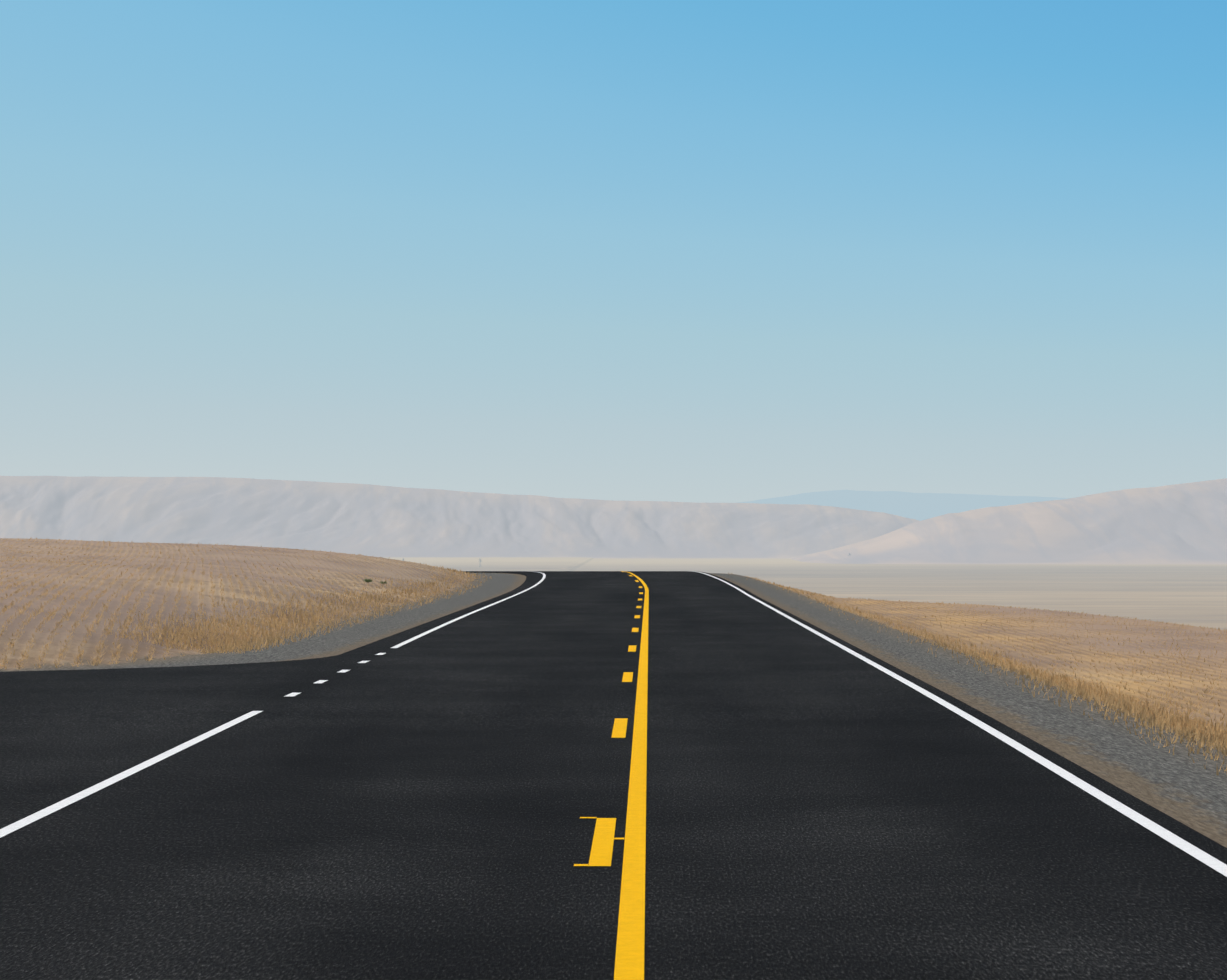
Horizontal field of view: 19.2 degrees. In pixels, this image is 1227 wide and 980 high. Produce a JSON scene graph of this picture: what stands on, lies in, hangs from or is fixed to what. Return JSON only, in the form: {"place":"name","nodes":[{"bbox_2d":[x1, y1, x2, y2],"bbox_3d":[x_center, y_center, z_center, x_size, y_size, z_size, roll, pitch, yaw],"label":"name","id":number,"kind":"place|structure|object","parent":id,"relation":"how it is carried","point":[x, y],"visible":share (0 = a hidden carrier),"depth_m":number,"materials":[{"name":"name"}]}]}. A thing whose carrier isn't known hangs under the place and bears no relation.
{"place":"outdoors","nodes":[
{"label":"outdoors","id":0,"kind":"place"},
{"bbox_2d":[0,655,336,784],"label":"side road","id":1,"kind":"structure","parent":0,"point":[49,717],"depth_m":39.41,"materials":[{"name":"black asphalt"}]},
{"bbox_2d":[0,476,918,558],"bbox_3d":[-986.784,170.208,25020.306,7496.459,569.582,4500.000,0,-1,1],"label":"mountain ridge","id":2,"kind":"structure","parent":0,"point":[370,520],"depth_m":24731.78,"materials":[{"name":"grey stone"}]},
{"bbox_2d":[0,571,1226,979],"bbox_3d":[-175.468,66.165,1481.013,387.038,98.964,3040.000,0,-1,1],"label":"road","id":3,"kind":"structure","parent":0,"point":[818,807],"depth_m":22.49,"materials":[{"name":"black asphalt"}]},
{"bbox_2d":[574,571,648,979],"bbox_3d":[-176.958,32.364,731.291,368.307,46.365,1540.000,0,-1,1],"label":"yellow line","id":4,"kind":"object","parent":3,"relation":"on","point":[629,961],"visible":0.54,"depth_m":21.66,"materials":[{"name":"paint"}]},
{"bbox_2d":[0,571,1226,876],"bbox_3d":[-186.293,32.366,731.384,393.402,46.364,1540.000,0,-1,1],"label":"white edge lines","id":5,"kind":"object","parent":3,"relation":"on","point":[1132,815],"visible":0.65,"depth_m":27.98,"materials":[{"name":"paint"}]},
{"bbox_2d":[0,538,1226,847],"bbox_3d":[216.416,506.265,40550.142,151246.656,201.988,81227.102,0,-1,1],"label":"ground","id":6,"kind":"structure","parent":0,"point":[1176,782],"depth_m":82.05,"materials":[{"name":"beige sand"}]},
{"bbox_2d":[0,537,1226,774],"bbox_3d":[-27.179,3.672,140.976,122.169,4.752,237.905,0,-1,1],"label":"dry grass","id":7,"kind":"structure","parent":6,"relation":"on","point":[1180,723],"depth_m":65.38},
{"bbox_2d":[0,0,1226,502],"label":"sky","id":8,"kind":"structure","parent":0,"point":[695,251],"materials":[{"name":"blue"}]},
{"bbox_2d":[738,490,1069,520],"bbox_3d":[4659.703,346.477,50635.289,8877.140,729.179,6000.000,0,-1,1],"label":"mountain","id":9,"kind":"structure","parent":0,"point":[920,506],"depth_m":51143.91,"materials":[{"name":"stone"}]},
{"bbox_2d":[789,478,1226,563],"bbox_3d":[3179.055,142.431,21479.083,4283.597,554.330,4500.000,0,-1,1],"label":"mountain","id":10,"kind":"structure","parent":0,"point":[1184,523],"depth_m":21010.85,"materials":[{"name":"grey stone"}]}
]}

